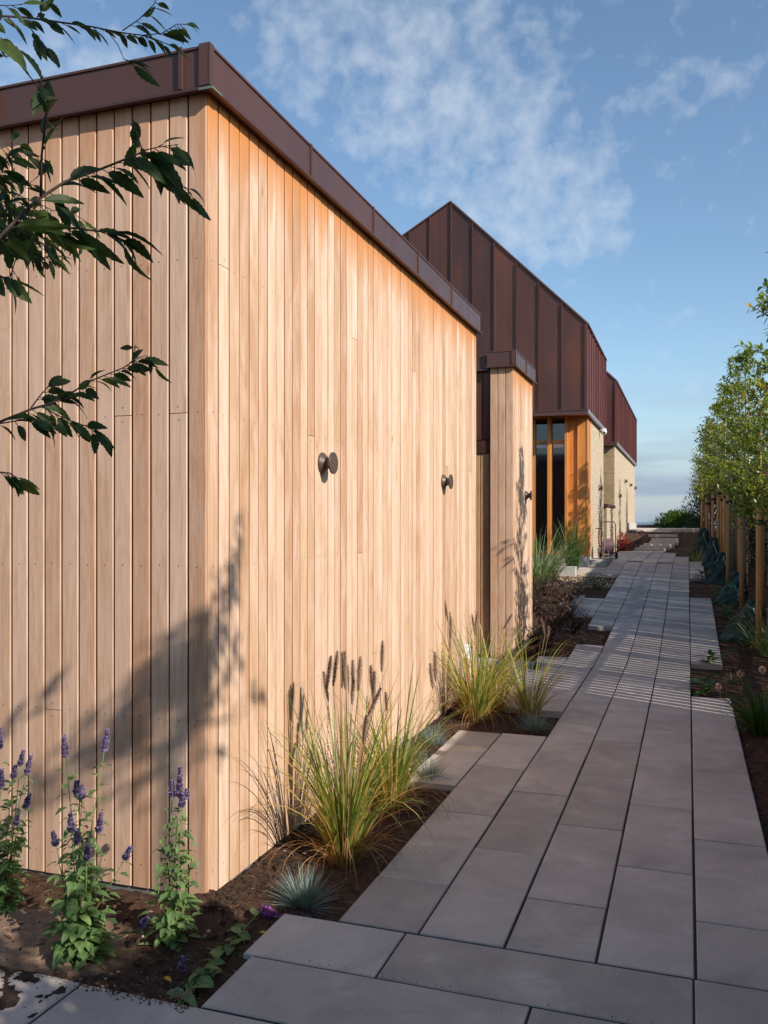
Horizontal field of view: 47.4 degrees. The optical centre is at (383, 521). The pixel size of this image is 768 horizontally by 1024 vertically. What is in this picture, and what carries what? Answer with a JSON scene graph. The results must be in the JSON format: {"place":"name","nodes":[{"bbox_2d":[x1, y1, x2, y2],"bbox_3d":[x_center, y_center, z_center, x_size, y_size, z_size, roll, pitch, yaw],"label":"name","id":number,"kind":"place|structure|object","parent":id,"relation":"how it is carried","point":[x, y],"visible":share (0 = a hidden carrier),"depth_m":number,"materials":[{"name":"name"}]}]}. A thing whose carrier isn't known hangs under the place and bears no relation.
{"place":"outdoors","nodes":[
{"label":"outdoors","id":0,"kind":"place"},
{"bbox_2d":[0,965,65,1017],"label":"spilt soil","id":1,"kind":"structure","parent":0,"point":[9,998],"depth_m":2.80,"materials":[{"name":"brown soil"}]},
{"bbox_2d":[0,551,767,1023],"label":"path","id":2,"kind":"structure","parent":0,"point":[600,857],"depth_m":3.60,"materials":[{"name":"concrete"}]},
{"bbox_2d":[1,668,762,1023],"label":"soil crumbs","id":3,"kind":"object","parent":2,"relation":"on","point":[155,998],"visible":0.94,"depth_m":2.79,"materials":[{"name":"brown soil"}]},
{"bbox_2d":[695,649,727,665],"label":"leafy plant","id":4,"kind":"object","parent":2,"relation":"on","point":[711,654],"visible":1,"depth_m":9.24,"materials":[{"name":"green plant"}]},
{"bbox_2d":[0,531,767,1008],"bbox_3d":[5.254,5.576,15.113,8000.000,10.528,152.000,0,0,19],"label":"ground","id":5,"kind":"structure","parent":0,"point":[40,957],"depth_m":3.69,"materials":[{"name":"soil"}]},
{"bbox_2d":[0,728,32,913],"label":"hyssop plant","id":6,"kind":"object","parent":5,"relation":"on","point":[9,867],"visible":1,"depth_m":3.46,"materials":[{"name":"green plant"}]},
{"bbox_2d":[38,728,149,971],"bbox_3d":[-1.029,1.161,3.093,0.452,0.820,0.263,0,0,19],"label":"hyssop plant","id":7,"kind":"object","parent":5,"relation":"on","point":[80,931],"visible":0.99,"depth_m":3.07,"materials":[{"name":"green plant"}]},
{"bbox_2d":[0,0,210,496],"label":"cherry tree","id":8,"kind":"object","parent":5,"relation":"on","point":[21,241],"visible":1,"depth_m":1.89,"materials":[{"name":"green plant"}]},
{"bbox_2d":[137,766,202,951],"bbox_3d":[-0.778,1.235,3.182,0.243,0.694,0.238,0,0,-10],"label":"hyssop plant","id":9,"kind":"object","parent":5,"relation":"on","point":[173,920],"visible":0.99,"depth_m":3.17,"materials":[{"name":"green plant"}]},
{"bbox_2d":[164,905,278,1007],"bbox_3d":[-0.569,1.507,3.056,0.191,0.073,0.706,0,0,19],"label":"fallen hyssop stem","id":10,"kind":"object","parent":5,"relation":"on","point":[203,978],"visible":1,"depth_m":2.95,"materials":[{"name":"green plant"}]},
{"bbox_2d":[0,41,482,897],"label":"timber shed","id":11,"kind":"structure","parent":5,"relation":"on","point":[206,569],"depth_m":3.76,"materials":[{"name":"brown wood"}]},
{"bbox_2d":[318,452,337,473],"bbox_3d":[-0.292,-0.306,4.564,0.068,0.116,0.116,0,0,19],"label":"wall light","id":12,"kind":"object","parent":11,"relation":"attached to","point":[326,463],"visible":1,"depth_m":4.54,"materials":[{"name":"brown metal"}]},
{"bbox_2d":[441,474,452,488],"bbox_3d":[0.494,-0.313,6.826,0.068,0.116,0.116,0,0,19],"label":"wall light","id":13,"kind":"object","parent":11,"relation":"attached to","point":[445,481],"visible":1,"depth_m":6.80,"materials":[{"name":"brown metal"}]},
{"bbox_2d":[463,644,470,658],"bbox_3d":[0.713,1.108,7.475,0.056,0.120,0.070,0,0,19],"label":"outlet box","id":14,"kind":"object","parent":11,"relation":"attached to","point":[467,651],"visible":0.43,"depth_m":7.44,"materials":[{"name":"white plastic"}]},
{"bbox_2d":[266,861,346,917],"bbox_3d":[-0.317,1.455,3.489,0.384,0.179,0.386,0,0,19],"label":"blue fescue","id":15,"kind":"object","parent":5,"relation":"on","point":[301,896],"visible":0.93,"depth_m":3.47,"materials":[{"name":"plant"}]},
{"bbox_2d":[238,650,469,891],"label":"fountain grass","id":16,"kind":"object","parent":5,"relation":"on","point":[345,817],"depth_m":3.92,"materials":[{"name":"green plant"}]},
{"bbox_2d":[0,620,766,1002],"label":"pebbles","id":17,"kind":"object","parent":5,"relation":"on","point":[226,916],"visible":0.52,"depth_m":3.22,"materials":[{"name":"stone"}]},
{"bbox_2d":[302,640,503,828],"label":"fountain grass","id":18,"kind":"object","parent":5,"relation":"on","point":[404,771],"depth_m":4.64,"materials":[{"name":"green plant"}]},
{"bbox_2d":[392,734,426,757],"bbox_3d":[0.119,1.451,5.652,0.382,0.179,0.401,0,0,19],"label":"blue fescue","id":19,"kind":"object","parent":5,"relation":"on","point":[406,747],"visible":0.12,"depth_m":5.65,"materials":[{"name":"plant"}]},
{"bbox_2d":[410,750,451,788],"bbox_3d":[0.263,1.447,5.148,0.398,0.187,0.386,0,0,19],"label":"blue fescue","id":20,"kind":"object","parent":5,"relation":"on","point":[429,772],"visible":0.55,"depth_m":5.15,"materials":[{"name":"plant"}]},
{"bbox_2d":[413,722,457,748],"bbox_3d":[0.327,1.447,5.964,0.381,0.187,0.394,0,0,19],"label":"blue fescue","id":21,"kind":"object","parent":5,"relation":"on","point":[434,737],"visible":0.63,"depth_m":5.95,"materials":[{"name":"plant"}]},
{"bbox_2d":[429,600,567,731],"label":"fountain grass","id":22,"kind":"object","parent":5,"relation":"on","point":[476,692],"depth_m":6.64,"materials":[{"name":"green plant"}]},
{"bbox_2d":[448,618,554,720],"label":"fountain grass","id":23,"kind":"object","parent":5,"relation":"on","point":[501,705],"depth_m":7.07,"materials":[{"name":"green plant"}]},
{"bbox_2d":[402,201,606,566],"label":"copper house","id":24,"kind":"structure","parent":5,"relation":"on","point":[545,331],"depth_m":18.26,"materials":[{"name":"metal"}]},
{"bbox_2d":[535,417,546,554],"bbox_3d":[3.346,-0.755,18.545,0.287,2.909,0.090,0,0,19],"label":"window","id":25,"kind":"structure","parent":24,"relation":"in","point":[540,423],"depth_m":18.56,"materials":[{"name":"clear glass"}]},
{"bbox_2d":[551,417,564,554],"bbox_3d":[3.683,-0.755,18.428,0.301,2.909,0.090,0,0,19],"label":"window","id":26,"kind":"structure","parent":24,"relation":"in","point":[557,423],"depth_m":18.44,"materials":[{"name":"clear glass"}]},
{"bbox_2d":[599,428,606,434],"bbox_3d":[5.142,-2.115,20.530,0.169,0.150,0.141,0,0,19],"label":"security camera","id":27,"kind":"object","parent":24,"relation":"attached to","point":[604,431],"visible":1,"depth_m":20.50,"materials":[{"name":"white plastic"}]},
{"bbox_2d":[476,349,536,658],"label":"timber shed","id":28,"kind":"structure","parent":5,"relation":"on","point":[505,380],"depth_m":9.75,"materials":[{"name":"brown wood"}]},
{"bbox_2d":[476,454,489,653],"bbox_3d":[0.703,0.360,9.918,1.009,2.240,0.019,0,0,19],"label":"door","id":29,"kind":"structure","parent":28,"relation":"in","point":[482,460],"depth_m":9.77,"materials":[{"name":"brown wood"}]},
{"bbox_2d":[525,491,531,499],"bbox_3d":[1.704,-0.309,10.305,0.068,0.116,0.116,0,0,19],"label":"wall light","id":30,"kind":"object","parent":28,"relation":"attached to","point":[528,495],"visible":1,"depth_m":10.28,"materials":[{"name":"brown metal"}]},
{"bbox_2d":[458,607,594,721],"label":"fountain grass","id":31,"kind":"object","parent":5,"relation":"on","point":[525,704],"depth_m":6.82,"materials":[{"name":"green plant"}]},
{"bbox_2d":[517,658,546,670],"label":"grass tuft","id":32,"kind":"object","parent":5,"relation":"on","point":[535,665],"visible":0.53,"depth_m":8.88,"materials":[{"name":"green plant"}]},
{"bbox_2d":[513,708,553,733],"bbox_3d":[1.102,1.445,6.388,0.390,0.190,0.386,0,0,19],"label":"blue fescue","id":33,"kind":"object","parent":5,"relation":"on","point":[536,726],"visible":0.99,"depth_m":6.39,"materials":[{"name":"plant"}]},
{"bbox_2d":[519,620,565,655],"bbox_3d":[1.785,1.325,9.920,0.462,0.431,0.479,0,0,-43],"label":"dark shrub","id":34,"kind":"object","parent":5,"relation":"on","point":[538,641],"visible":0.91,"depth_m":9.88,"materials":[{"name":"brown plant"}]},
{"bbox_2d":[532,575,556,614],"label":"dark shrub","id":35,"kind":"object","parent":5,"relation":"on","point":[542,589],"visible":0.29,"depth_m":12.60,"materials":[{"name":"brown plant"}]},
{"bbox_2d":[532,572,565,595],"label":"dark shrub","id":36,"kind":"object","parent":5,"relation":"on","point":[547,588],"visible":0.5,"depth_m":14.42,"materials":[{"name":"brown plant"}]},
{"bbox_2d":[531,577,584,636],"bbox_3d":[2.059,1.079,10.853,0.693,0.799,0.862,0,0,-29],"label":"dark shrub","id":37,"kind":"object","parent":5,"relation":"on","point":[553,614],"visible":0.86,"depth_m":10.76,"materials":[{"name":"brown plant"}]},
{"bbox_2d":[539,566,576,575],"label":"concrete kerb","id":38,"kind":"structure","parent":5,"relation":"on","point":[566,572],"depth_m":16.88,"materials":[{"name":"grey concrete"}]},
{"bbox_2d":[536,577,591,602],"bbox_3d":[2.779,1.090,13.471,0.703,0.414,0.714,0,0,-23],"label":"dark shrub","id":39,"kind":"object","parent":5,"relation":"on","point":[571,591],"visible":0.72,"depth_m":13.46,"materials":[{"name":"brown plant"}]},
{"bbox_2d":[550,517,595,570],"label":"tall grass","id":40,"kind":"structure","parent":5,"relation":"on","point":[574,561],"depth_m":17.03,"materials":[{"name":"green plant"}]},
{"bbox_2d":[558,602,593,633],"bbox_3d":[2.454,1.236,11.215,0.479,0.425,0.456,0,0,-26],"label":"dark shrub","id":41,"kind":"object","parent":5,"relation":"on","point":[576,626],"visible":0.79,"depth_m":11.19,"materials":[{"name":"brown plant"}]},
{"bbox_2d":[549,567,615,588],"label":"gravel","id":42,"kind":"structure","parent":5,"relation":"on","point":[581,579],"depth_m":16.21,"materials":[{"name":"gravel"}]},
{"bbox_2d":[589,576,609,589],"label":"grass tuft","id":43,"kind":"object","parent":5,"relation":"on","point":[594,586],"visible":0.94,"depth_m":14.93,"materials":[{"name":"green plant"}]},
{"bbox_2d":[589,557,611,566],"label":"concrete slab","id":44,"kind":"structure","parent":5,"relation":"on","point":[596,561],"depth_m":18.32,"materials":[{"name":"grey concrete"}]},
{"bbox_2d":[596,528,604,558],"bbox_3d":[4.627,0.469,18.709,0.193,0.678,0.038,0,0,19],"label":"hand pump","id":45,"kind":"object","parent":44,"relation":"on","point":[599,542],"visible":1,"depth_m":18.71,"materials":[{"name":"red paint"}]},
{"bbox_2d":[599,521,617,558],"bbox_3d":[4.832,0.395,18.819,0.398,0.811,0.419,0,0,11],"label":"hose cart","id":46,"kind":"object","parent":44,"relation":"on","point":[609,546],"visible":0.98,"depth_m":18.77,"materials":[{"name":"metal"}]},
{"bbox_2d":[603,504,615,554],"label":"garden wall","id":47,"kind":"structure","parent":5,"relation":"on","point":[608,515],"depth_m":22.98,"materials":[{"name":"yellow brick"}]},
{"bbox_2d":[603,370,636,552],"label":"copper house","id":48,"kind":"structure","parent":5,"relation":"on","point":[619,450],"depth_m":26.28,"materials":[{"name":"metal"}]},
{"bbox_2d":[617,532,634,550],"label":"red shrub","id":49,"kind":"object","parent":5,"relation":"on","point":[622,542],"visible":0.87,"depth_m":25.68,"materials":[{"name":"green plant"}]},
{"bbox_2d":[634,531,678,550],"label":"steps","id":50,"kind":"structure","parent":5,"relation":"on","point":[659,544],"depth_m":27.44,"materials":[{"name":"stone"}]},
{"bbox_2d":[684,515,703,527],"bbox_3d":[12.159,0.028,34.017,1.101,0.634,1.064,0,0,19],"label":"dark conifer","id":51,"kind":"object","parent":5,"relation":"on","point":[696,521],"visible":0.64,"depth_m":33.86,"materials":[{"name":"green plant"}]},
{"bbox_2d":[685,546,704,561],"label":"grass tuft","id":52,"kind":"object","parent":5,"relation":"on","point":[694,559],"visible":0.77,"depth_m":19.25,"materials":[{"name":"green plant"}]},
{"bbox_2d":[690,568,705,581],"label":"leafy plant","id":53,"kind":"object","parent":5,"relation":"on","point":[702,576],"visible":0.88,"depth_m":15.67,"materials":[{"name":"green plant"}]},
{"bbox_2d":[689,528,709,556],"bbox_3d":[8.234,0.530,22.763,0.557,0.747,0.423,0,0,19],"label":"watering bag","id":54,"kind":"object","parent":5,"relation":"on","point":[701,539],"visible":0.81,"depth_m":22.64,"materials":[{"name":"green plastic"}]},
{"bbox_2d":[701,485,702,527],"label":"tree stake","id":55,"kind":"object","parent":5,"relation":"on","point":[701,512],"visible":0.36,"depth_m":27.70,"materials":[{"name":"brown wood"}]},
{"bbox_2d":[687,434,718,527],"bbox_3d":[10.278,-1.166,27.976,1.187,3.384,1.212,0,0,5],"label":"evergreen tree","id":56,"kind":"object","parent":5,"relation":"on","point":[696,464],"visible":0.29,"depth_m":27.94,"materials":[{"name":"green plant"}]},
{"bbox_2d":[686,671,723,696],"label":"leafy plant","id":57,"kind":"object","parent":5,"relation":"on","point":[706,686],"visible":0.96,"depth_m":7.75,"materials":[{"name":"green plant"}]},
{"bbox_2d":[705,498,710,529],"bbox_3d":[9.119,0.160,24.568,0.168,1.686,0.076,0,0,19],"label":"tree stake","id":58,"kind":"object","parent":5,"relation":"on","point":[706,512],"visible":0.72,"depth_m":24.55,"materials":[{"name":"brown wood"}]},
{"bbox_2d":[690,417,729,538],"bbox_3d":[9.283,-1.012,24.820,1.226,3.945,1.266,0,0,26],"label":"evergreen tree","id":59,"kind":"object","parent":5,"relation":"on","point":[703,496],"visible":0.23,"depth_m":24.82,"materials":[{"name":"green plant"}]},
{"bbox_2d":[701,536,718,567],"bbox_3d":[6.639,0.615,17.799,0.360,0.643,0.284,0,0,19],"label":"watering bag","id":60,"kind":"object","parent":5,"relation":"on","point":[711,553],"visible":0.85,"depth_m":17.72,"materials":[{"name":"green plastic"}]},
{"bbox_2d":[693,399,732,536],"bbox_3d":[8.370,-1.059,21.886,1.328,4.084,1.377,0,0,17],"label":"evergreen tree","id":61,"kind":"object","parent":5,"relation":"on","point":[716,458],"visible":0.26,"depth_m":21.88,"materials":[{"name":"green plant"}]},
{"bbox_2d":[711,492,716,536],"bbox_3d":[8.144,0.139,21.519,0.168,1.728,0.076,0,0,19],"label":"tree stake","id":62,"kind":"object","parent":5,"relation":"on","point":[712,515],"visible":0.75,"depth_m":21.51,"materials":[{"name":"brown wood"}]},
{"bbox_2d":[704,551,730,583],"bbox_3d":[5.925,0.811,15.521,0.480,0.572,0.364,0,0,19],"label":"watering bag","id":63,"kind":"object","parent":5,"relation":"on","point":[716,573],"visible":0.74,"depth_m":15.41,"materials":[{"name":"green plastic"}]},
{"bbox_2d":[712,586,722,602],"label":"leafy plant","id":64,"kind":"object","parent":5,"relation":"on","point":[719,588],"visible":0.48,"depth_m":13.43,"materials":[{"name":"green plant"}]},
{"bbox_2d":[717,489,720,552],"bbox_3d":[6.981,0.129,18.112,0.168,1.772,0.076,0,0,19],"label":"tree stake","id":65,"kind":"object","parent":5,"relation":"on","point":[718,515],"visible":0.51,"depth_m":18.10,"materials":[{"name":"brown wood"}]},
{"bbox_2d":[715,683,722,697],"bbox_3d":[2.820,1.453,7.363,0.066,0.196,0.062,0,0,19],"label":"allium seed head","id":66,"kind":"object","parent":5,"relation":"on","point":[720,687],"visible":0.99,"depth_m":7.35},
{"bbox_2d":[720,495,722,551],"bbox_3d":[7.826,0.162,20.147,0.168,1.682,0.076,0,0,19],"label":"tree stake","id":67,"kind":"object","parent":5,"relation":"on","point":[721,524],"visible":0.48,"depth_m":20.13,"materials":[{"name":"brown wood"}]},
{"bbox_2d":[689,381,754,494],"bbox_3d":[7.375,-1.021,18.821,1.408,4.013,1.437,0,0,6],"label":"evergreen tree","id":68,"kind":"object","parent":5,"relation":"on","point":[707,476],"visible":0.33,"depth_m":18.78,"materials":[{"name":"green plant"}]},
{"bbox_2d":[723,492,725,551],"bbox_3d":[6.812,0.199,17.324,0.168,1.727,0.076,0,0,19],"label":"tree stake","id":69,"kind":"object","parent":5,"relation":"on","point":[724,524],"visible":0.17,"depth_m":17.32,"materials":[{"name":"brown wood"}]},
{"bbox_2d":[712,604,736,618],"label":"leafy plant","id":70,"kind":"object","parent":5,"relation":"on","point":[726,612],"visible":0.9,"depth_m":12.01,"materials":[{"name":"green plant"}]},
{"bbox_2d":[720,672,740,682],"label":"grass tuft","id":71,"kind":"object","parent":5,"relation":"on","point":[737,679],"visible":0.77,"depth_m":8.39,"materials":[{"name":"green plant"}]},
{"bbox_2d":[726,492,735,583],"bbox_3d":[5.874,0.370,14.791,0.170,1.746,0.076,0,0,19],"label":"tree stake","id":72,"kind":"object","parent":5,"relation":"on","point":[728,500],"visible":0.62,"depth_m":14.78,"materials":[{"name":"brown wood"}]},
{"bbox_2d":[716,571,748,605],"bbox_3d":[5.268,0.997,13.211,0.464,0.519,0.337,0,0,19],"label":"watering bag","id":73,"kind":"object","parent":5,"relation":"on","point":[728,593],"visible":0.71,"depth_m":13.11,"materials":[{"name":"green plastic"}]},
{"bbox_2d":[707,355,762,572],"bbox_3d":[6.449,-0.973,16.066,1.045,4.202,1.079,0,0,27],"label":"evergreen tree","id":74,"kind":"object","parent":5,"relation":"on","point":[730,360],"visible":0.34,"depth_m":16.07,"materials":[{"name":"green plant"}]},
{"bbox_2d":[735,497,736,570],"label":"tree stake","id":75,"kind":"object","parent":5,"relation":"on","point":[735,541],"visible":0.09,"depth_m":16.32,"materials":[{"name":"brown wood"}]},
{"bbox_2d":[737,510,738,570],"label":"tree stake","id":76,"kind":"object","parent":5,"relation":"on","point":[737,543],"visible":0.09,"depth_m":14.37,"materials":[{"name":"brown wood"}]},
{"bbox_2d":[712,344,767,586],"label":"evergreen tree","id":77,"kind":"object","parent":5,"relation":"on","point":[742,357],"visible":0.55,"depth_m":13.51,"materials":[{"name":"green plant"}]},
{"bbox_2d":[713,676,767,736],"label":"daylily clump","id":78,"kind":"object","parent":5,"relation":"on","point":[755,718],"visible":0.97,"depth_m":6.25,"materials":[{"name":"green plant"}]},
{"bbox_2d":[713,598,767,656],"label":"wispy grass","id":79,"kind":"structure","parent":5,"relation":"on","point":[765,648],"depth_m":9.65,"materials":[{"name":"green plant"}]},
{"bbox_2d":[736,670,744,690],"bbox_3d":[3.228,1.443,7.912,0.081,0.216,0.074,0,0,19],"label":"allium seed head","id":80,"kind":"object","parent":5,"relation":"on","point":[738,673],"visible":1,"depth_m":7.90},
{"bbox_2d":[716,355,767,544],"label":"evergreen tree","id":81,"kind":"object","parent":5,"relation":"on","point":[745,510],"visible":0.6,"depth_m":10.65,"materials":[{"name":"green plant"}]},
{"bbox_2d":[719,599,764,643],"bbox_3d":[4.302,1.187,10.509,0.535,0.520,0.380,0,0,19],"label":"watering bag","id":82,"kind":"object","parent":5,"relation":"on","point":[748,610],"visible":0.65,"depth_m":10.41,"materials":[{"name":"green plastic"}]},
{"bbox_2d":[736,726,747,733],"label":"leafy plant","id":83,"kind":"object","parent":5,"relation":"on","point":[741,727],"visible":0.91,"depth_m":6.33,"materials":[{"name":"green plant"}]},
{"bbox_2d":[738,494,750,608],"bbox_3d":[5.290,0.488,12.824,0.168,1.784,0.076,0,0,19],"label":"tree stake","id":84,"kind":"object","parent":5,"relation":"on","point":[741,567],"visible":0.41,"depth_m":12.81,"materials":[{"name":"brown wood"}]},
{"bbox_2d":[730,461,767,582],"bbox_3d":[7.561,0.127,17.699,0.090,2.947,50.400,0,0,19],"label":"tree","id":85,"kind":"object","parent":5,"relation":"on","point":[765,569],"visible":0.02,"depth_m":15.33,"materials":[{"name":"green plant"}]},
{"bbox_2d":[728,490,767,583],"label":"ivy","id":86,"kind":"object","parent":85,"relation":"attached to","point":[752,543],"visible":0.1,"depth_m":17.30,"materials":[{"name":"green plant"}]},
{"bbox_2d":[732,252,767,528],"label":"evergreen tree","id":87,"kind":"object","parent":5,"relation":"on","point":[753,493],"visible":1,"depth_m":8.02,"materials":[{"name":"green plant"}]},
{"bbox_2d":[755,508,767,647],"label":"tree stake","id":88,"kind":"object","parent":5,"relation":"on","point":[758,565],"visible":0.57,"depth_m":10.06,"materials":[{"name":"brown wood"}]},
{"bbox_2d":[758,666,766,674],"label":"allium seed head","id":89,"kind":"object","parent":5,"relation":"on","point":[761,669],"visible":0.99,"depth_m":8.10},
{"bbox_2d":[762,519,764,618],"bbox_3d":[5.217,0.590,11.949,0.176,1.693,0.076,0,0,19],"label":"tree stake","id":90,"kind":"object","parent":5,"relation":"on","point":[763,552],"visible":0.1,"depth_m":11.93,"materials":[{"name":"brown wood"}]},
{"bbox_2d":[762,683,767,691],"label":"allium seed head","id":91,"kind":"object","parent":5,"relation":"on","point":[764,688],"visible":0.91,"depth_m":7.33},
{"bbox_2d":[0,0,767,521],"label":"sky","id":92,"kind":"structure","parent":0,"point":[617,150],"materials":[{"name":"blue"}]},
{"bbox_2d":[532,522,598,590],"bbox_3d":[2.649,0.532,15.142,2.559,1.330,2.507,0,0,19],"label":"tall grass","id":93,"kind":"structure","parent":0,"point":[536,568],"depth_m":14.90,"materials":[{"name":"green plant"}]},
{"bbox_2d":[629,527,715,531],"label":"terrace","id":94,"kind":"structure","parent":0,"point":[696,529],"depth_m":30.40,"materials":[{"name":"stone"}]},
{"bbox_2d":[636,524,678,527],"bbox_3d":[11.575,0.195,36.948,2.000,0.170,0.460,0,0,19],"label":"planter","id":95,"kind":"object","parent":94,"relation":"on","point":[645,525],"visible":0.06,"depth_m":36.91,"materials":[{"name":"grey metal"}]},
{"bbox_2d":[652,509,698,527],"bbox_3d":[12.125,-0.124,36.005,2.231,0.873,1.693,0,0,19],"label":"juniper","id":96,"kind":"object","parent":94,"relation":"on","point":[672,519],"visible":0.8,"depth_m":35.73,"materials":[{"name":"green plant"}]},
{"bbox_2d":[677,486,715,527],"bbox_3d":[14.375,-0.805,38.392,3.164,2.587,2.416,0,0,19],"label":"terrace hedge","id":97,"kind":"object","parent":94,"relation":"on","point":[697,508],"visible":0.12,"depth_m":38.34,"materials":[{"name":"green plant"}]},
{"bbox_2d":[635,522,715,526],"bbox_3d":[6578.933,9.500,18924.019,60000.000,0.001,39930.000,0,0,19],"label":"sea","id":98,"kind":"structure","parent":0,"point":[650,523],"depth_m":4974.94,"materials":[{"name":"blue liquid"}]}
]}

